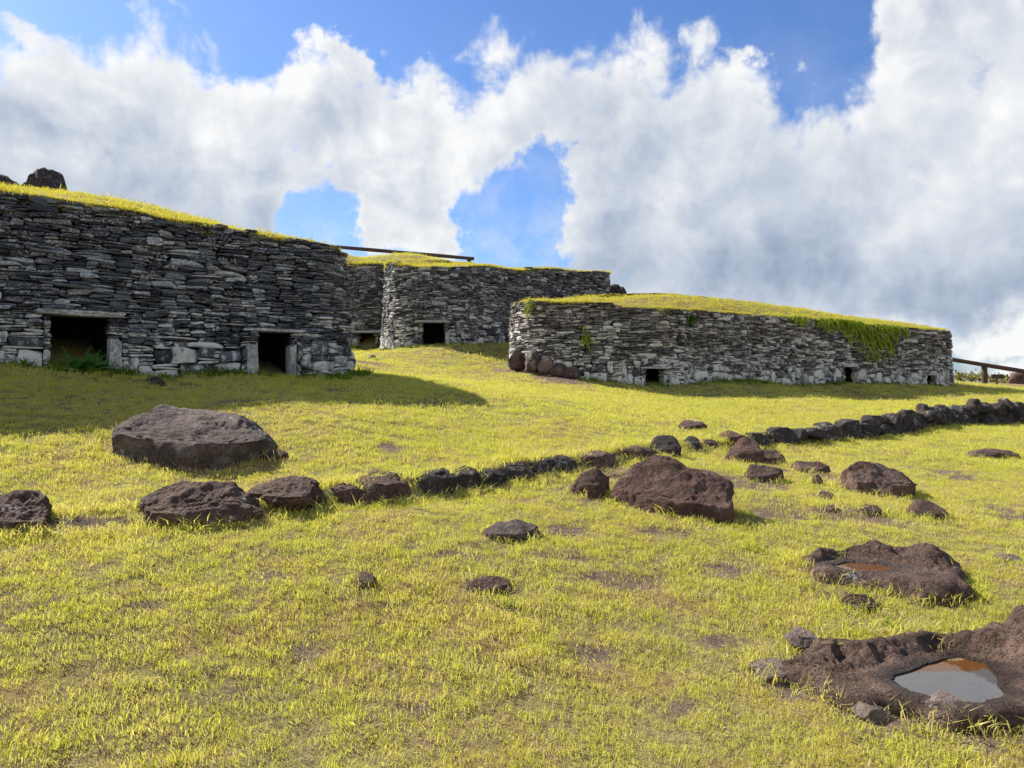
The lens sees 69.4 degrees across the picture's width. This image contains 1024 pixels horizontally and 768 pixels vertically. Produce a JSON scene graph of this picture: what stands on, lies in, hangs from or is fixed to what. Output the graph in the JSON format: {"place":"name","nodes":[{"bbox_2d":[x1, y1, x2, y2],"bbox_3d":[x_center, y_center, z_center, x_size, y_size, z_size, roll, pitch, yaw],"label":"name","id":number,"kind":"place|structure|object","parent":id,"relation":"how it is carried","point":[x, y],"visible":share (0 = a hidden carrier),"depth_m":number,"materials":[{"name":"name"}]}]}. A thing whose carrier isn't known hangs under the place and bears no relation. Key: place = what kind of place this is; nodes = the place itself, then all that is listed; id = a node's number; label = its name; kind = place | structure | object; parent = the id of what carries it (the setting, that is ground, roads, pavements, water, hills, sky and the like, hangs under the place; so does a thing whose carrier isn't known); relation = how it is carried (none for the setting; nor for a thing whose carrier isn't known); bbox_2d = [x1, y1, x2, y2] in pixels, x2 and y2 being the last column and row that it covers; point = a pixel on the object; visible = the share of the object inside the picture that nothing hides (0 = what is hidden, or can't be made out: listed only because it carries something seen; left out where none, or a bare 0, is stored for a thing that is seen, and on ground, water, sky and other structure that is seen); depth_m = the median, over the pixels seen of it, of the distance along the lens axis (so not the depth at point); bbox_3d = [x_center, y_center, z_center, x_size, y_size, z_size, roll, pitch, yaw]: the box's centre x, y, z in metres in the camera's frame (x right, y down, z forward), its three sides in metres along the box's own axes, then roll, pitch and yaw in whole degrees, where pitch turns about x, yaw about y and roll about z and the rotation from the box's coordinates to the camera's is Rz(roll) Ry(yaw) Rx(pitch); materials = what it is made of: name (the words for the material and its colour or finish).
{"place":"outdoors","nodes":[
{"label":"outdoors","id":0,"kind":"place"},
{"bbox_2d":[0,255,1023,767],"bbox_3d":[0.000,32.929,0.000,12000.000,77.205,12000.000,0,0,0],"label":"ground","id":1,"kind":"structure","parent":0,"point":[596,575],"depth_m":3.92,"materials":[{"name":"green plant"}]},
{"bbox_2d":[0,174,19,185],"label":"rock outcrop","id":2,"kind":"object","parent":1,"relation":"on","point":[5,179],"visible":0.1,"depth_m":18.06,"materials":[{"name":"grey stone"}]},
{"bbox_2d":[0,489,52,534],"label":"rock","id":3,"kind":"object","parent":1,"relation":"on","point":[23,507],"visible":0.61,"depth_m":4.76,"materials":[{"name":"stone"}]},
{"bbox_2d":[21,167,66,190],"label":"rock outcrop","id":4,"kind":"object","parent":1,"relation":"on","point":[45,178],"visible":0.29,"depth_m":17.21,"materials":[{"name":"grey stone"}]},
{"bbox_2d":[52,349,122,372],"bbox_3d":[-5.460,-0.315,9.504,0.815,0.346,0.695,0,0,-39],"label":"fern","id":5,"kind":"object","parent":1,"relation":"on","point":[86,361],"visible":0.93,"depth_m":9.46,"materials":[{"name":"green plant"}]},
{"bbox_2d":[143,376,165,386],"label":"rock","id":6,"kind":"object","parent":1,"relation":"on","point":[157,380],"visible":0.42,"depth_m":9.49,"materials":[{"name":"grey stone"}]},
{"bbox_2d":[0,182,355,376],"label":"stone house","id":7,"kind":"structure","parent":1,"relation":"on","point":[151,289],"depth_m":10.32,"materials":[{"name":"grey stone"}]},
{"bbox_2d":[31,308,127,372],"bbox_3d":[-5.871,-0.489,9.956,1.474,0.922,1.552,0,0,0],"label":"doorway","id":8,"kind":"structure","parent":7,"relation":"in","point":[80,325],"depth_m":10.22,"materials":[{"name":"black stone"}]},
{"bbox_2d":[240,328,306,375],"bbox_3d":[-3.766,-0.404,11.532,1.273,0.852,1.487,0,0,0],"label":"doorway","id":9,"kind":"structure","parent":7,"relation":"in","point":[273,346],"depth_m":11.40,"materials":[{"name":"black stone"}]},
{"bbox_2d":[111,404,279,472],"bbox_3d":[-2.898,0.571,6.697,1.516,0.763,1.135,0,0,0],"label":"boulder","id":10,"kind":"object","parent":1,"relation":"on","point":[181,438],"visible":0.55,"depth_m":6.39,"materials":[{"name":"grey stone"}]},
{"bbox_2d":[136,480,263,527],"bbox_3d":[-2.197,0.882,5.156,0.954,0.401,0.609,0,0,0],"label":"rock","id":11,"kind":"object","parent":1,"relation":"on","point":[212,499],"visible":0.77,"depth_m":5.04,"materials":[{"name":"brown stone"}]},
{"bbox_2d":[257,449,289,460],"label":"rock","id":12,"kind":"object","parent":1,"relation":"on","point":[283,454],"visible":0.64,"depth_m":6.51,"materials":[{"name":"stone"}]},
{"bbox_2d":[248,475,326,512],"bbox_3d":[-1.659,0.835,5.529,0.546,0.287,0.516,0,0,24],"label":"rock","id":13,"kind":"object","parent":1,"relation":"on","point":[292,493],"visible":0.81,"depth_m":5.38,"materials":[{"name":"stone"}]},
{"bbox_2d":[330,481,367,504],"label":"kerb stone","id":14,"kind":"object","parent":1,"relation":"on","point":[343,492],"visible":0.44,"depth_m":5.62,"materials":[{"name":"brown stone"}]},
{"bbox_2d":[353,571,376,589],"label":"rock","id":15,"kind":"object","parent":1,"relation":"on","point":[366,576],"visible":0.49,"depth_m":4.27,"materials":[{"name":"stone"}]},
{"bbox_2d":[346,254,384,347],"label":"stone house","id":16,"kind":"structure","parent":1,"relation":"on","point":[366,290],"depth_m":25.05,"materials":[{"name":"grey stone"}]},
{"bbox_2d":[351,330,380,344],"bbox_3d":[-4.885,-1.435,25.527,1.172,0.746,1.497,0,0,0],"label":"doorway","id":17,"kind":"structure","parent":16,"relation":"in","point":[364,333],"depth_m":25.05,"materials":[{"name":"grey stone"}]},
{"bbox_2d":[355,470,410,504],"bbox_3d":[-1.040,0.950,5.904,0.624,0.487,0.507,0,0,0],"label":"kerb stone","id":18,"kind":"object","parent":1,"relation":"on","point":[389,485],"visible":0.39,"depth_m":5.75,"materials":[{"name":"stone"}]},
{"bbox_2d":[335,245,473,262],"bbox_3d":[-5.820,-5.762,35.001,8.072,1.748,0.217,0,0,-7],"label":"rail fence","id":19,"kind":"object","parent":1,"relation":"on","point":[468,259],"visible":0.48,"depth_m":35.01,"materials":[{"name":"brown wood"}]},
{"bbox_2d":[409,467,456,497],"bbox_3d":[-0.710,0.948,6.120,0.532,0.494,0.440,0,0,0],"label":"kerb stone","id":20,"kind":"object","parent":1,"relation":"on","point":[443,479],"visible":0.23,"depth_m":6.00,"materials":[{"name":"grey stone"}]},
{"bbox_2d":[452,465,480,490],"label":"kerb stone","id":21,"kind":"object","parent":1,"relation":"on","point":[470,478],"visible":0.29,"depth_m":6.23,"materials":[{"name":"grey stone"}]},
{"bbox_2d":[0,340,957,386],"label":"weeds","id":22,"kind":"object","parent":1,"relation":"on","point":[24,364],"visible":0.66,"depth_m":11.13,"materials":[{"name":"green plant"}]},
{"bbox_2d":[465,576,511,594],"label":"rock","id":23,"kind":"object","parent":1,"relation":"on","point":[491,582],"visible":0.69,"depth_m":4.32,"materials":[{"name":"stone"}]},
{"bbox_2d":[478,465,507,488],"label":"kerb stone","id":24,"kind":"object","parent":1,"relation":"on","point":[497,478],"visible":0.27,"depth_m":6.32,"materials":[{"name":"grey stone"}]},
{"bbox_2d":[379,258,611,349],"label":"stone house","id":25,"kind":"structure","parent":1,"relation":"on","point":[426,301],"depth_m":22.35,"materials":[{"name":"grey stone"}]},
{"bbox_2d":[414,320,450,344],"bbox_3d":[-2.351,-1.437,22.289,1.105,0.858,1.407,0,0,0],"label":"doorway","id":26,"kind":"structure","parent":25,"relation":"in","point":[433,331],"depth_m":22.94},
{"bbox_2d":[493,594,519,609],"bbox_3d":[-0.024,1.232,4.149,0.175,0.046,0.206,0,0,0],"label":"grass tuft","id":27,"kind":"object","parent":1,"relation":"on","point":[511,607],"visible":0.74,"depth_m":4.16,"materials":[{"name":"green plant"}]},
{"bbox_2d":[0,363,1023,469],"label":"lawn grass","id":28,"kind":"structure","parent":1,"relation":"on","point":[509,388],"depth_m":10.92,"materials":[{"name":"green plant"}]},
{"bbox_2d":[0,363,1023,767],"bbox_3d":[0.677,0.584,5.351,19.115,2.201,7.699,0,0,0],"label":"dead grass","id":29,"kind":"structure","parent":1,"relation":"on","point":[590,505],"depth_m":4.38,"materials":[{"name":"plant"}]},
{"bbox_2d":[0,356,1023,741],"bbox_3d":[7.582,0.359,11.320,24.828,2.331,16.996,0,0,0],"label":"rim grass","id":30,"kind":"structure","parent":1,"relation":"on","point":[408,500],"depth_m":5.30,"materials":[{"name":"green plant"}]},
{"bbox_2d":[484,519,539,542],"bbox_3d":[-0.001,1.045,5.108,0.389,0.195,0.282,0,0,0],"label":"rock","id":31,"kind":"object","parent":1,"relation":"on","point":[516,529],"visible":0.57,"depth_m":5.05,"materials":[{"name":"grey stone"}]},
{"bbox_2d":[501,463,534,484],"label":"kerb stone","id":32,"kind":"object","parent":1,"relation":"on","point":[518,470],"visible":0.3,"depth_m":6.51,"materials":[{"name":"grey stone"}]},
{"bbox_2d":[528,457,554,477],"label":"kerb stone","id":33,"kind":"object","parent":1,"relation":"on","point":[543,466],"visible":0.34,"depth_m":6.71,"materials":[{"name":"grey stone"}]},
{"bbox_2d":[546,455,577,473],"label":"kerb stone","id":34,"kind":"object","parent":1,"relation":"on","point":[562,463],"visible":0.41,"depth_m":6.90,"materials":[{"name":"grey stone"}]},
{"bbox_2d":[570,468,608,498],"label":"rock","id":35,"kind":"object","parent":1,"relation":"on","point":[596,480],"visible":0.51,"depth_m":6.14,"materials":[{"name":"stone"}]},
{"bbox_2d":[570,450,617,470],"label":"kerb stone","id":36,"kind":"object","parent":1,"relation":"on","point":[606,458],"visible":0.34,"depth_m":7.26,"materials":[{"name":"stone"}]},
{"bbox_2d":[576,453,627,476],"bbox_3d":[0.869,0.803,7.156,0.779,0.276,0.730,0,0,0],"label":"straw tuft","id":37,"kind":"object","parent":1,"relation":"on","point":[610,472],"visible":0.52,"depth_m":7.06,"materials":[{"name":"beige plant"}]},
{"bbox_2d":[610,284,626,293],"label":"rock","id":38,"kind":"object","parent":1,"relation":"on","point":[616,289],"visible":0.12,"depth_m":26.73,"materials":[{"name":"grey stone"}]},
{"bbox_2d":[615,445,658,460],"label":"kerb stone","id":39,"kind":"object","parent":1,"relation":"on","point":[632,451],"visible":0.33,"depth_m":7.78,"materials":[{"name":"stone"}]},
{"bbox_2d":[650,435,681,457],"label":"kerb stone","id":40,"kind":"object","parent":1,"relation":"on","point":[669,444],"visible":0.44,"depth_m":8.16,"materials":[{"name":"grey stone"}]},
{"bbox_2d":[610,455,735,524],"bbox_3d":[1.271,0.974,5.912,1.024,0.776,0.517,0,0,18],"label":"boulder","id":41,"kind":"object","parent":1,"relation":"on","point":[663,482],"visible":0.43,"depth_m":5.85,"materials":[{"name":"brown stone"}]},
{"bbox_2d":[350,251,1023,403],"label":"lawn grass","id":42,"kind":"structure","parent":1,"relation":"on","point":[1010,390],"depth_m":19.09,"materials":[{"name":"green plant"}]},
{"bbox_2d":[678,420,706,429],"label":"rock","id":43,"kind":"object","parent":1,"relation":"on","point":[690,424],"visible":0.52,"depth_m":10.06,"materials":[{"name":"brown stone"}]},
{"bbox_2d":[684,436,702,452],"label":"kerb stone","id":44,"kind":"object","parent":1,"relation":"on","point":[693,441],"visible":0.51,"depth_m":8.72,"materials":[{"name":"grey stone"}]},
{"bbox_2d":[704,439,717,449],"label":"kerb stone","id":45,"kind":"object","parent":1,"relation":"on","point":[711,443],"visible":0.52,"depth_m":9.02,"materials":[{"name":"grey stone"}]},
{"bbox_2d":[507,291,953,385],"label":"stone house","id":46,"kind":"structure","parent":1,"relation":"on","point":[637,338],"depth_m":18.61,"materials":[{"name":"grey stone"}]},
{"bbox_2d":[520,296,532,316],"bbox_3d":[0.364,-1.869,17.943,0.211,0.542,0.396,0,0,-43],"label":"wall plant","id":47,"kind":"object","parent":46,"relation":"attached to","point":[527,307],"depth_m":17.93,"materials":[{"name":"green plant"}]},
{"bbox_2d":[579,326,592,351],"bbox_3d":[1.752,-1.057,17.400,0.335,0.626,0.213,0,0,23],"label":"wall plant","id":48,"kind":"object","parent":46,"relation":"attached to","point":[586,341],"depth_m":17.38,"materials":[{"name":"green plant"}]},
{"bbox_2d":[640,367,669,384],"bbox_3d":[3.271,-0.103,18.032,0.987,0.613,1.451,0,0,0],"label":"doorway","id":49,"kind":"structure","parent":46,"relation":"in","point":[652,373],"depth_m":17.91,"materials":[{"name":"grey stone"}]},
{"bbox_2d":[685,316,696,324],"bbox_3d":[4.361,-1.557,17.980,0.322,0.302,0.202,0,0,-28],"label":"wall plant","id":50,"kind":"object","parent":46,"relation":"attached to","point":[692,319],"depth_m":17.95,"materials":[{"name":"green plant"}]},
{"bbox_2d":[838,364,858,381],"bbox_3d":[9.599,-0.231,22.095,1.173,0.675,1.451,0,0,0],"label":"doorway","id":51,"kind":"structure","parent":46,"relation":"in","point":[847,369],"depth_m":21.94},
{"bbox_2d":[789,315,913,366],"bbox_3d":[10.086,-1.169,21.607,5.704,1.458,0.338,0,0,-30],"label":"creeper","id":52,"kind":"object","parent":46,"relation":"hanging from","point":[853,325],"visible":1,"depth_m":21.88,"materials":[{"name":"green plant"}]},
{"bbox_2d":[926,374,937,383],"bbox_3d":[13.059,-0.071,23.977,1.029,0.522,1.391,0,0,0],"label":"doorway","id":53,"kind":"structure","parent":46,"relation":"in","point":[928,377],"depth_m":23.72,"materials":[{"name":"black"}]},
{"bbox_2d":[717,430,745,445],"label":"kerb stone","id":54,"kind":"object","parent":1,"relation":"on","point":[733,437],"visible":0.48,"depth_m":9.45,"materials":[{"name":"brown stone"}]},
{"bbox_2d":[724,437,763,464],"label":"rock","id":55,"kind":"object","parent":1,"relation":"on","point":[745,449],"visible":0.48,"depth_m":8.37,"materials":[{"name":"brown stone"}]},
{"bbox_2d":[744,464,784,482],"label":"rock","id":56,"kind":"object","parent":1,"relation":"on","point":[766,473],"visible":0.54,"depth_m":7.13,"materials":[{"name":"stone"}]},
{"bbox_2d":[763,449,784,463],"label":"rock","id":57,"kind":"object","parent":1,"relation":"on","point":[775,455],"visible":0.37,"depth_m":8.49,"materials":[{"name":"stone"}]},
{"bbox_2d":[790,460,830,474],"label":"rock","id":58,"kind":"object","parent":1,"relation":"on","point":[801,466],"visible":0.53,"depth_m":7.95,"materials":[{"name":"stone"}]},
{"bbox_2d":[812,474,822,485],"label":"rock","id":59,"kind":"object","parent":1,"relation":"on","point":[818,478],"visible":0.49,"depth_m":7.10,"materials":[{"name":"stone"}]},
{"bbox_2d":[818,491,833,499],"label":"rock","id":60,"kind":"object","parent":1,"relation":"on","point":[821,493],"visible":0.48,"depth_m":6.51,"materials":[{"name":"brown stone"}]},
{"bbox_2d":[822,505,839,512],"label":"rock","id":61,"kind":"object","parent":1,"relation":"on","point":[832,507],"visible":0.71,"depth_m":6.09,"materials":[{"name":"stone"}]},
{"bbox_2d":[840,594,882,611],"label":"rock","id":62,"kind":"object","parent":1,"relation":"on","point":[863,597],"visible":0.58,"depth_m":4.28,"materials":[{"name":"grey stone"}]},
{"bbox_2d":[858,504,884,516],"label":"rock","id":63,"kind":"object","parent":1,"relation":"on","point":[868,510],"visible":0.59,"depth_m":6.11,"materials":[{"name":"stone"}]},
{"bbox_2d":[840,461,916,497],"bbox_3d":[3.473,1.039,7.071,0.707,0.591,0.589,0,0,0],"label":"rock","id":64,"kind":"object","parent":1,"relation":"on","point":[868,476],"visible":0.57,"depth_m":6.95,"materials":[{"name":"brown stone"}]},
{"bbox_2d":[745,398,1023,448],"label":"terrace wall","id":65,"kind":"structure","parent":1,"relation":"on","point":[971,411],"depth_m":12.40,"materials":[{"name":"grey stone"}]},
{"bbox_2d":[797,539,977,606],"bbox_3d":[2.413,1.386,4.703,1.212,0.649,1.008,0,0,0],"label":"rock basin","id":66,"kind":"object","parent":1,"relation":"on","point":[931,570],"visible":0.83,"depth_m":4.61,"materials":[{"name":"brown stone"}]},
{"bbox_2d":[874,615,902,630],"bbox_3d":[2.068,1.313,3.995,0.212,0.085,0.199,0,0,26],"label":"grass tuft","id":67,"kind":"object","parent":1,"relation":"on","point":[887,621],"visible":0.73,"depth_m":4.01,"materials":[{"name":"green plant"}]},
{"bbox_2d":[769,605,1023,734],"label":"rock outcrop","id":68,"kind":"object","parent":1,"relation":"on","point":[878,664],"visible":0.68,"depth_m":3.52,"materials":[{"name":"brown stone"}]},
{"bbox_2d":[747,657,786,681],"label":"flat stone","id":69,"kind":"object","parent":68,"relation":"on","point":[780,674],"visible":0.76,"depth_m":3.55,"materials":[{"name":"grey stone"}]},
{"bbox_2d":[783,626,817,648],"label":"flat stone","id":70,"kind":"object","parent":68,"relation":"on","point":[798,639],"visible":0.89,"depth_m":3.77,"materials":[{"name":"grey stone"}]},
{"bbox_2d":[850,701,892,722],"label":"flat stone","id":71,"kind":"object","parent":68,"relation":"on","point":[876,714],"visible":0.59,"depth_m":3.16,"materials":[{"name":"grey stone"}]},
{"bbox_2d":[926,690,961,709],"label":"flat stone","id":72,"kind":"object","parent":68,"relation":"on","point":[939,699],"visible":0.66,"depth_m":3.18,"materials":[{"name":"grey stone"}]},
{"bbox_2d":[906,499,947,521],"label":"rock","id":73,"kind":"object","parent":1,"relation":"on","point":[923,507],"visible":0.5,"depth_m":6.12,"materials":[{"name":"brown stone"}]},
{"bbox_2d":[878,718,996,767],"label":"straw tuft","id":74,"kind":"object","parent":1,"relation":"on","point":[901,730],"visible":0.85,"depth_m":2.93,"materials":[{"name":"yellow plant"}]},
{"bbox_2d":[953,369,1013,382],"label":"scrub","id":75,"kind":"object","parent":1,"relation":"on","point":[970,377],"visible":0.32,"depth_m":40.02,"materials":[{"name":"green plant"}]},
{"bbox_2d":[952,357,1023,384],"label":"rail fence","id":76,"kind":"object","parent":1,"relation":"on","point":[984,371],"visible":0.52,"depth_m":29.63,"materials":[{"name":"brown wood"}]},
{"bbox_2d":[966,448,1021,459],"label":"rock","id":77,"kind":"object","parent":1,"relation":"on","point":[996,453],"visible":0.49,"depth_m":9.97,"materials":[{"name":"brown stone"}]},
{"bbox_2d":[991,374,1003,384],"bbox_3d":[20.637,0.023,31.478,0.540,0.872,0.137,0,0,0],"label":"sign board","id":78,"kind":"object","parent":1,"relation":"on","point":[996,377],"visible":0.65,"depth_m":31.41,"materials":[{"name":"brown wood"}]},
{"bbox_2d":[989,553,1023,562],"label":"rock","id":79,"kind":"object","parent":1,"relation":"on","point":[1008,555],"visible":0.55,"depth_m":5.11,"materials":[{"name":"stone"}]},
{"bbox_2d":[1007,372,1023,383],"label":"rock","id":80,"kind":"object","parent":1,"relation":"on","point":[1016,378],"visible":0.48,"depth_m":38.27,"materials":[{"name":"stone"}]},
{"bbox_2d":[0,0,1023,381],"label":"sky","id":81,"kind":"structure","parent":0,"point":[858,158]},
{"bbox_2d":[834,563,891,571],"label":"puddle","id":82,"kind":"object","parent":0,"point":[866,567],"visible":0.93,"depth_m":4.75,"materials":[{"name":"brown liquid"}]},
{"bbox_2d":[893,659,1003,701],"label":"puddle","id":83,"kind":"object","parent":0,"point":[967,680],"visible":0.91,"depth_m":3.42,"materials":[{"name":"liquid"}]}
]}

